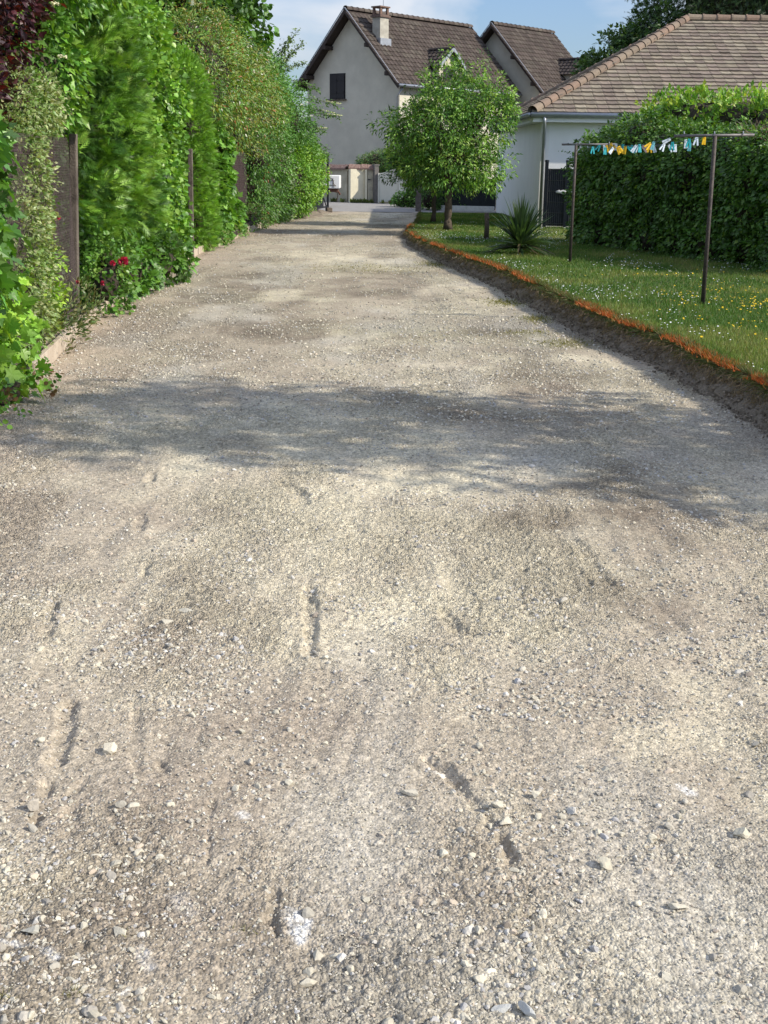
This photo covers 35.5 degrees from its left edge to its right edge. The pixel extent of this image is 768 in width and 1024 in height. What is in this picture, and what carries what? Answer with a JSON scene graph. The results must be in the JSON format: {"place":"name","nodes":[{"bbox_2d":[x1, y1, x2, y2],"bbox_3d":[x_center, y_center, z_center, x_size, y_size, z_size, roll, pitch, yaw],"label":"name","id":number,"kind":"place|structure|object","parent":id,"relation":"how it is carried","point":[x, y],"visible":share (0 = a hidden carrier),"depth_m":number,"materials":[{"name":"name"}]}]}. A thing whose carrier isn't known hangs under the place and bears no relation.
{"place":"outdoors","nodes":[
{"label":"outdoors","id":0,"kind":"place"},
{"bbox_2d":[156,0,279,72],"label":"tall maple","id":1,"kind":"object","parent":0,"point":[249,11],"visible":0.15,"depth_m":31.27,"materials":[{"name":"green plant"}]},
{"bbox_2d":[66,202,411,311],"bbox_3d":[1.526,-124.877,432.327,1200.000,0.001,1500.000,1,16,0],"label":"ground","id":2,"kind":"structure","parent":0,"point":[382,212],"depth_m":44.16,"materials":[{"name":"soil"}]},
{"bbox_2d":[0,267,52,409],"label":"climbing vine","id":3,"kind":"object","parent":2,"relation":"on","point":[13,350],"visible":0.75,"depth_m":8.81,"materials":[{"name":"green plant"}]},
{"bbox_2d":[0,0,66,227],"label":"purple plum tree","id":4,"kind":"object","parent":2,"relation":"on","point":[8,13],"visible":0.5,"depth_m":11.26,"materials":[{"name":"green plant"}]},
{"bbox_2d":[0,51,82,366],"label":"variegated privet","id":5,"kind":"object","parent":2,"relation":"on","point":[21,115],"visible":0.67,"depth_m":10.69,"materials":[{"name":"green plant"}]},
{"bbox_2d":[23,72,86,307],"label":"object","id":6,"kind":"object","parent":2,"relation":"on","point":[81,226],"visible":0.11,"depth_m":13.65,"materials":[{"name":"green plant"}]},
{"bbox_2d":[19,274,106,353],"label":"mixed undergrowth","id":7,"kind":"object","parent":2,"relation":"on","point":[79,322],"visible":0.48,"depth_m":11.77,"materials":[{"name":"green plant"}]},
{"bbox_2d":[2,4,176,302],"bbox_3d":[-3.823,-5.162,15.585,2.146,4.870,4.690,1,16,0],"label":"feathery conifer","id":8,"kind":"object","parent":2,"relation":"on","point":[118,150],"visible":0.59,"depth_m":14.79,"materials":[{"name":"green plant"}]},
{"bbox_2d":[80,227,200,306],"bbox_3d":[-3.387,-3.295,15.998,1.215,0.939,4.234,2,16,5],"label":"trailing ivy","id":9,"kind":"object","parent":2,"relation":"on","point":[153,274],"visible":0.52,"depth_m":16.52,"materials":[{"name":"green plant"}]},
{"bbox_2d":[29,220,267,378],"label":"fence kerb","id":10,"kind":"structure","parent":2,"relation":"on","point":[54,351],"depth_m":11.33,"materials":[{"name":"concrete"}]},
{"bbox_2d":[121,0,199,257],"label":"hazel shrub","id":11,"kind":"object","parent":2,"relation":"on","point":[170,83],"visible":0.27,"depth_m":18.13,"materials":[{"name":"green plant"}]},
{"bbox_2d":[145,0,183,47],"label":"holly mass","id":12,"kind":"object","parent":2,"relation":"on","point":[166,11],"visible":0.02,"depth_m":24.87,"materials":[{"name":"green plant"}]},
{"bbox_2d":[172,41,224,251],"bbox_3d":[-3.700,-6.904,22.970,1.326,4.079,2.216,1,16,0],"label":"narrow conifer","id":13,"kind":"object","parent":2,"relation":"on","point":[205,203],"visible":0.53,"depth_m":22.64,"materials":[{"name":"green plant"}]},
{"bbox_2d":[202,120,248,244],"bbox_3d":[-3.509,-7.203,26.267,0.882,2.627,4.187,1,16,0],"label":"climbing vine","id":14,"kind":"object","parent":2,"relation":"on","point":[229,193],"visible":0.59,"depth_m":25.21,"materials":[{"name":"green plant"}]},
{"bbox_2d":[163,0,292,167],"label":"honeysuckle","id":15,"kind":"object","parent":2,"relation":"on","point":[239,78],"visible":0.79,"depth_m":27.08,"materials":[{"name":"green plant"}]},
{"bbox_2d":[197,203,268,250],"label":"weedy verge","id":16,"kind":"structure","parent":2,"relation":"on","point":[252,220],"depth_m":29.43,"materials":[{"name":"green plant"}]},
{"bbox_2d":[237,127,299,227],"bbox_3d":[-3.308,-9.234,32.903,2.119,3.007,5.062,1,16,0],"label":"bramble","id":17,"kind":"object","parent":2,"relation":"on","point":[259,171],"visible":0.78,"depth_m":31.74,"materials":[{"name":"green plant"}]},
{"bbox_2d":[259,132,301,223],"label":"ivy shrub","id":18,"kind":"object","parent":2,"relation":"on","point":[291,176],"visible":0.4,"depth_m":34.12,"materials":[{"name":"green plant"}]},
{"bbox_2d":[252,28,343,161],"bbox_3d":[-3.156,-12.111,36.117,3.052,4.513,7.110,7,17,20],"label":"elder bush","id":19,"kind":"object","parent":2,"relation":"on","point":[296,117],"visible":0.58,"depth_m":35.80,"materials":[{"name":"green plant"}]},
{"bbox_2d":[285,131,331,218],"bbox_3d":[-2.465,-10.676,37.959,1.881,2.732,6.132,1,16,0],"label":"hornbeam hedge","id":20,"kind":"object","parent":2,"relation":"on","point":[312,174],"visible":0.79,"depth_m":36.44,"materials":[{"name":"green plant"}]},
{"bbox_2d":[330,198,391,203],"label":"wall foot weeds","id":21,"kind":"object","parent":2,"relation":"on","point":[360,200],"depth_m":50.64,"materials":[{"name":"green plant"}]},
{"bbox_2d":[354,147,412,177],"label":"wall top hedge","id":22,"kind":"object","parent":2,"relation":"on","point":[371,158],"depth_m":52.03,"materials":[{"name":"green plant"}]},
{"bbox_2d":[294,0,521,189],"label":"house","id":23,"kind":"structure","parent":2,"relation":"on","point":[364,62],"depth_m":57.20,"materials":[{"name":"paint"}]},
{"bbox_2d":[327,73,346,100],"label":"window","id":24,"kind":"structure","parent":23,"relation":"in","point":[337,80],"depth_m":57.52,"materials":[{"name":"wood"}]},
{"bbox_2d":[390,187,426,207],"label":"roadside shrub","id":25,"kind":"object","parent":2,"relation":"on","point":[406,200],"visible":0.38,"depth_m":46.41,"materials":[{"name":"green plant"}]},
{"bbox_2d":[413,166,488,210],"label":"laurel hedge","id":26,"kind":"object","parent":2,"relation":"on","point":[426,199],"visible":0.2,"depth_m":43.76,"materials":[{"name":"green plant"}]},
{"bbox_2d":[480,21,583,108],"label":"house","id":27,"kind":"structure","parent":2,"relation":"on","point":[533,62],"depth_m":62.51,"materials":[{"name":"tile"}]},
{"bbox_2d":[488,13,767,227],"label":"garage","id":28,"kind":"structure","parent":2,"relation":"on","point":[719,50],"depth_m":32.40,"materials":[{"name":"tile"}]},
{"bbox_2d":[569,0,686,74],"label":"acacia tree","id":29,"kind":"object","parent":2,"relation":"on","point":[630,31],"visible":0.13,"depth_m":50.79,"materials":[{"name":"green plant"}]},
{"bbox_2d":[596,0,767,55],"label":"conifer tree","id":30,"kind":"object","parent":2,"relation":"on","point":[736,7],"visible":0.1,"depth_m":50.31,"materials":[{"name":"green plant"}]},
{"bbox_2d":[200,195,496,212],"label":"road","id":31,"kind":"structure","parent":0,"point":[360,207],"depth_m":45.13,"materials":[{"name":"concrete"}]},
{"bbox_2d":[325,172,340,201],"bbox_3d":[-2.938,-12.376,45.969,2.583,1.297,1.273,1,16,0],"label":"mailbox","id":32,"kind":"object","parent":31,"relation":"on","point":[335,183],"visible":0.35,"depth_m":45.34,"materials":[{"name":"white paint"}]},
{"bbox_2d":[324,164,373,202],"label":"boundary wall","id":33,"kind":"structure","parent":31,"relation":"on","point":[356,181],"depth_m":50.71,"materials":[{"name":"paint"}]},
{"bbox_2d":[372,164,379,202],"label":"gate pillar","id":34,"kind":"structure","parent":31,"relation":"on","point":[375,182],"depth_m":50.47,"materials":[{"name":"grey concrete"}]},
{"bbox_2d":[378,169,397,202],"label":"garden gate","id":35,"kind":"structure","parent":31,"relation":"on","point":[386,193],"depth_m":50.25,"materials":[{"name":"white metal"}]},
{"bbox_2d":[398,176,496,198],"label":"boundary wall","id":36,"kind":"structure","parent":31,"relation":"on","point":[400,187],"depth_m":49.59,"materials":[{"name":"beige paint"}]},
{"bbox_2d":[440,205,494,211],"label":"kerb","id":37,"kind":"structure","parent":31,"relation":"on","point":[476,208],"depth_m":43.59,"materials":[{"name":"grey concrete"}]},
{"bbox_2d":[439,174,496,209],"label":"metal fence","id":38,"kind":"object","parent":37,"relation":"on","point":[480,199],"visible":0.33,"depth_m":43.67,"materials":[{"name":"grey metal"}]},
{"bbox_2d":[0,211,767,1023],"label":"gravel drive","id":39,"kind":"structure","parent":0,"point":[158,441],"depth_m":4.43,"materials":[{"name":"gravel"}]},
{"bbox_2d":[21,925,39,933],"bbox_3d":[-0.829,0.981,2.811,0.043,0.017,0.029,-3,17,-12],"label":"stone","id":40,"kind":"object","parent":39,"relation":"on","point":[34,929],"visible":1,"depth_m":2.81,"materials":[{"name":"stone"}]},
{"bbox_2d":[0,356,63,428],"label":"ground ivy","id":41,"kind":"object","parent":39,"relation":"on","point":[10,391],"visible":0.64,"depth_m":8.80,"materials":[{"name":"green plant"}]},
{"bbox_2d":[27,799,38,810],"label":"stone","id":42,"kind":"object","parent":39,"relation":"on","point":[32,804],"visible":1,"depth_m":3.35,"materials":[{"name":"stone"}]},
{"bbox_2d":[24,124,64,316],"bbox_3d":[-3.433,-2.870,12.114,0.074,2.008,1.472,0,16,-4],"label":"reed screen","id":43,"kind":"object","parent":39,"relation":"on","point":[52,150],"visible":0.02,"depth_m":12.46,"materials":[{"name":"brown wicker"}]},
{"bbox_2d":[27,236,72,344],"bbox_3d":[-3.191,-2.049,11.066,0.656,1.165,1.379,1,16,0],"label":"yellow green shrub","id":44,"kind":"object","parent":39,"relation":"on","point":[61,298],"visible":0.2,"depth_m":10.88,"materials":[{"name":"green plant"}]},
{"bbox_2d":[0,0,142,140],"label":"dogwood shrub","id":45,"kind":"object","parent":39,"relation":"on","point":[65,52],"visible":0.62,"depth_m":12.29,"materials":[{"name":"green plant"}]},
{"bbox_2d":[69,133,79,319],"bbox_3d":[-3.334,-3.035,12.912,0.091,1.980,0.100,3,16,-4],"label":"concrete post","id":46,"kind":"object","parent":39,"relation":"on","point":[73,156],"visible":0.53,"depth_m":12.79,"materials":[{"name":"grey concrete"}]},
{"bbox_2d":[1,133,77,364],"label":"wire fence","id":47,"kind":"object","parent":46,"relation":"attached to","point":[56,199],"visible":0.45,"depth_m":11.90,"materials":[{"name":"green metal"}]},
{"bbox_2d":[0,110,34,326],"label":"climbing vine","id":48,"kind":"object","parent":47,"relation":"attached to","point":[9,282],"visible":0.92,"depth_m":8.36,"materials":[{"name":"green plant"}]},
{"bbox_2d":[102,742,116,754],"bbox_3d":[-0.841,0.727,3.672,0.044,0.034,0.041,1,16,0],"label":"stone","id":49,"kind":"object","parent":39,"relation":"on","point":[109,748],"visible":1,"depth_m":3.66,"materials":[{"name":"stone"}]},
{"bbox_2d":[79,225,140,316],"bbox_3d":[-3.161,-2.784,13.841,0.760,1.005,1.447,1,16,0],"label":"rose bush","id":50,"kind":"object","parent":39,"relation":"on","point":[105,274],"visible":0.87,"depth_m":13.70,"materials":[{"name":"green plant"}]},
{"bbox_2d":[110,260,115,279],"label":"rose","id":51,"kind":"object","parent":50,"relation":"in","point":[112,263],"visible":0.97,"depth_m":13.46,"materials":[{"name":"red plant"}]},
{"bbox_2d":[118,256,127,288],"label":"rose","id":52,"kind":"object","parent":50,"relation":"in","point":[124,260],"visible":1,"depth_m":13.50,"materials":[{"name":"red plant"}]},
{"bbox_2d":[114,926,126,936],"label":"stone","id":53,"kind":"object","parent":39,"relation":"on","point":[118,930],"visible":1,"depth_m":2.82,"materials":[{"name":"stone"}]},
{"bbox_2d":[161,619,172,623],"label":"stone","id":54,"kind":"object","parent":39,"relation":"on","point":[165,621],"visible":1,"depth_m":4.70,"materials":[{"name":"stone"}]},
{"bbox_2d":[179,608,192,612],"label":"stone","id":55,"kind":"object","parent":39,"relation":"on","point":[186,610],"visible":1,"depth_m":4.82,"materials":[{"name":"stone"}]},
{"bbox_2d":[188,149,193,257],"bbox_3d":[-3.434,-5.467,21.337,0.090,1.900,0.100,1,16,-3],"label":"concrete post","id":56,"kind":"object","parent":39,"relation":"on","point":[190,175],"visible":0.63,"depth_m":21.20,"materials":[{"name":"grey concrete"}]},
{"bbox_2d":[210,154,244,209],"bbox_3d":[-3.577,-7.214,27.284,0.102,1.801,6.621,1,16,0],"label":"reed screen","id":57,"kind":"object","parent":39,"relation":"on","point":[239,177],"visible":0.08,"depth_m":29.54,"materials":[{"name":"brown wicker"}]},
{"bbox_2d":[0,258,593,999],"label":"weeds","id":58,"kind":"object","parent":39,"relation":"on","point":[540,318],"visible":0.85,"depth_m":13.76,"materials":[{"name":"green plant"}]},
{"bbox_2d":[299,978,317,987],"bbox_3d":[-0.170,1.044,2.667,0.046,0.023,0.029,1,16,0],"label":"stone","id":59,"kind":"object","parent":39,"relation":"on","point":[307,982],"visible":1,"depth_m":2.66,"materials":[{"name":"stone"}]},
{"bbox_2d":[296,209,328,218],"bbox_3d":[-2.634,-9.773,39.103,1.562,0.248,5.219,1,16,0],"label":"soil heap","id":60,"kind":"object","parent":39,"relation":"on","point":[317,213],"visible":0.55,"depth_m":38.02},
{"bbox_2d":[313,950,323,959],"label":"stone","id":61,"kind":"object","parent":39,"relation":"on","point":[318,955],"visible":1,"depth_m":2.77,"materials":[{"name":"stone"}]},
{"bbox_2d":[313,153,331,211],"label":"driveway gate","id":62,"kind":"structure","parent":39,"relation":"on","point":[326,207],"depth_m":41.21,"materials":[{"name":"metal"}]},
{"bbox_2d":[0,213,744,430],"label":"gravel","id":63,"kind":"structure","parent":39,"relation":"on","point":[406,354],"depth_m":11.71,"materials":[{"name":"grey gravel"}]},
{"bbox_2d":[399,789,417,796],"bbox_3d":[0.072,0.814,3.478,0.056,0.022,0.035,1,16,0],"label":"stone","id":64,"kind":"object","parent":39,"relation":"on","point":[411,792],"visible":1,"depth_m":3.47,"materials":[{"name":"stone"}]},
{"bbox_2d":[491,801,502,808],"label":"stone","id":65,"kind":"object","parent":39,"relation":"on","point":[497,804],"visible":1,"depth_m":3.39,"materials":[{"name":"stone"}]},
{"bbox_2d":[491,1004,510,1012],"bbox_3d":[0.253,1.075,2.595,0.046,0.014,0.023,1,16,0],"label":"stone","id":66,"kind":"object","parent":39,"relation":"on","point":[502,1008],"visible":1,"depth_m":2.59,"materials":[{"name":"stone"}]},
{"bbox_2d":[499,816,511,824],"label":"stone","id":67,"kind":"object","parent":39,"relation":"on","point":[506,820],"visible":1,"depth_m":3.30,"materials":[{"name":"stone"}]},
{"bbox_2d":[518,1000,536,1019],"bbox_3d":[0.307,1.073,2.588,0.023,0.029,0.065,-7,18,-25],"label":"stone","id":68,"kind":"object","parent":39,"relation":"on","point":[526,1009],"visible":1,"depth_m":2.58,"materials":[{"name":"stone"}]},
{"bbox_2d":[532,790,541,797],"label":"stone","id":69,"kind":"object","parent":39,"relation":"on","point":[535,794],"visible":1,"depth_m":3.46,"materials":[{"name":"stone"}]},
{"bbox_2d":[599,857,612,869],"bbox_3d":[0.568,0.906,3.101,0.026,0.026,0.044,-9,19,-29],"label":"stone","id":70,"kind":"object","parent":39,"relation":"on","point":[605,863],"visible":1,"depth_m":3.09,"materials":[{"name":"stone"}]},
{"bbox_2d":[666,903,688,908],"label":"stone","id":71,"kind":"object","parent":39,"relation":"on","point":[675,906],"visible":1,"depth_m":2.92,"materials":[{"name":"stone"}]},
{"bbox_2d":[733,827,749,838],"bbox_3d":[0.972,0.870,3.254,0.053,0.030,0.035,1,16,0],"label":"stone","id":72,"kind":"object","parent":39,"relation":"on","point":[742,832],"visible":1,"depth_m":3.25,"materials":[{"name":"stone"}]},
{"label":"concrete post","id":73,"kind":"object","parent":39,"relation":"on","visible":0},
{"bbox_2d":[212,151,246,223],"bbox_3d":[-3.486,-7.242,27.276,0.004,1.803,6.602,1,16,0],"label":"wire fence","id":74,"kind":"object","parent":73,"relation":"attached to","point":[241,181],"visible":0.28,"depth_m":29.28,"materials":[{"name":"metal"}]},
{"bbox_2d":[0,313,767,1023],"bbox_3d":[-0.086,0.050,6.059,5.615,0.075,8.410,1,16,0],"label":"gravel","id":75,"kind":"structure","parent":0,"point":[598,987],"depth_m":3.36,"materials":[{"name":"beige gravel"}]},
{"bbox_2d":[415,178,421,211],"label":"gate post","id":76,"kind":"object","parent":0,"point":[418,202],"visible":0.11,"depth_m":42.72,"materials":[{"name":"grey concrete"}]},
{"bbox_2d":[246,0,685,133],"label":"sky","id":77,"kind":"structure","parent":0,"point":[573,22],"materials":[{"name":"blue"}]},
{"bbox_2d":[403,214,767,431],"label":"earth bank","id":78,"kind":"structure","parent":0,"point":[621,345],"depth_m":11.33,"materials":[{"name":"soil"}]},
{"bbox_2d":[397,227,767,437],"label":"soil clods","id":79,"kind":"object","parent":78,"relation":"on","point":[671,372],"visible":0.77,"depth_m":11.21,"materials":[{"name":"soil"}]},
{"bbox_2d":[402,231,767,427],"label":"hanging roots","id":80,"kind":"object","parent":78,"relation":"hanging from","point":[410,239],"visible":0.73,"depth_m":11.22,"materials":[{"name":"plant"}]},
{"bbox_2d":[404,211,767,398],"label":"grass fringe","id":81,"kind":"object","parent":78,"relation":"on","point":[550,291],"depth_m":11.67,"materials":[{"name":"green plant"}]},
{"bbox_2d":[405,223,767,388],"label":"edging","id":82,"kind":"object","parent":78,"relation":"on","point":[756,378],"depth_m":11.56,"materials":[{"name":"brown metal"}]},
{"bbox_2d":[410,212,767,373],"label":"lawn","id":83,"kind":"structure","parent":0,"point":[556,269],"depth_m":15.56,"materials":[{"name":"green plant"}]},
{"bbox_2d":[379,91,483,221],"bbox_3d":[1.348,-9.817,32.982,3.030,3.612,2.720,1,16,0],"label":"fruit tree","id":84,"kind":"object","parent":83,"relation":"on","point":[434,210],"visible":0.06,"depth_m":32.81,"materials":[{"name":"green plant"}]},
{"bbox_2d":[364,38,522,229],"bbox_3d":[1.501,-8.979,28.639,3.602,4.371,3.088,-6,18,-22],"label":"fruit tree","id":85,"kind":"object","parent":83,"relation":"on","point":[454,153],"visible":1,"depth_m":28.22,"materials":[{"name":"green plant"}]},
{"bbox_2d":[484,213,489,239],"bbox_3d":[2.115,-5.862,24.687,0.114,0.563,0.116,1,16,0],"label":"wooden stake","id":86,"kind":"object","parent":83,"relation":"on","point":[486,229],"visible":0.85,"depth_m":24.65,"materials":[{"name":"brown wood"}]},
{"bbox_2d":[481,193,561,254],"bbox_3d":[2.319,-4.895,20.377,1.518,1.076,1.628,1,16,0],"label":"yucca","id":87,"kind":"object","parent":83,"relation":"on","point":[521,225],"visible":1,"depth_m":20.30,"materials":[{"name":"green plant"}]},
{"bbox_2d":[542,160,582,226],"bbox_3d":[5.220,-7.978,30.133,2.416,1.630,0.110,3,17,8],"label":"gate","id":88,"kind":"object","parent":83,"relation":"on","point":[554,204],"visible":0.28,"depth_m":30.29,"materials":[{"name":"grey metal"}]},
{"bbox_2d":[413,222,760,366],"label":"daisies","id":89,"kind":"object","parent":83,"relation":"on","point":[609,285],"visible":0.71,"depth_m":16.04,"materials":[{"name":"white plant"}]},
{"bbox_2d":[562,141,616,261],"bbox_3d":[3.128,-4.757,18.602,0.840,1.890,0.052,1,16,0],"label":"clothes post","id":90,"kind":"object","parent":83,"relation":"on","point":[572,207],"visible":0.88,"depth_m":18.52,"materials":[{"name":"metal"}]},
{"bbox_2d":[568,133,685,147],"bbox_3d":[3.029,-4.811,15.648,0.005,0.130,5.659,-1,16,-4],"label":"washing line","id":91,"kind":"object","parent":90,"relation":"hanging from","point":[623,147],"visible":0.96,"depth_m":14.95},
{"bbox_2d":[556,102,767,268],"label":"ivy hedge","id":92,"kind":"object","parent":83,"relation":"on","point":[657,202],"visible":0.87,"depth_m":20.40,"materials":[{"name":"green plant"}]},
{"bbox_2d":[729,118,767,143],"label":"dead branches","id":93,"kind":"object","parent":92,"relation":"on","point":[763,128],"visible":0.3,"depth_m":18.94,"materials":[{"name":"brown plant"}]},
{"bbox_2d":[585,260,767,338],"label":"buttercups","id":94,"kind":"object","parent":83,"relation":"on","point":[721,298],"visible":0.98,"depth_m":13.40,"materials":[{"name":"yellow plant"}]},
{"bbox_2d":[618,79,767,132],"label":"laurel hedge","id":95,"kind":"object","parent":83,"relation":"on","point":[726,113],"visible":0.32,"depth_m":21.47,"materials":[{"name":"green plant"}]},
{"bbox_2d":[674,131,754,303],"bbox_3d":[3.558,-3.179,13.186,0.860,1.920,0.052,0,16,0],"label":"clothes post","id":96,"kind":"object","parent":83,"relation":"on","point":[707,238],"visible":0.93,"depth_m":13.08,"materials":[{"name":"metal"}]},
{"bbox_2d":[753,209,767,272],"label":"evergreen","id":97,"kind":"object","parent":83,"relation":"on","point":[763,266],"visible":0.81,"depth_m":17.40,"materials":[{"name":"green plant"}]},
{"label":"washing line","id":98,"kind":"object","parent":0,"visible":0},
{"bbox_2d":[685,139,690,147],"bbox_3d":[3.494,-4.229,13.764,0.066,0.100,0.018,2,17,-18],"label":"clothes peg","id":99,"kind":"object","parent":98,"relation":"hanging from","point":[689,141],"visible":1,"depth_m":13.76,"materials":[{"name":"teal plastic"}]}
]}

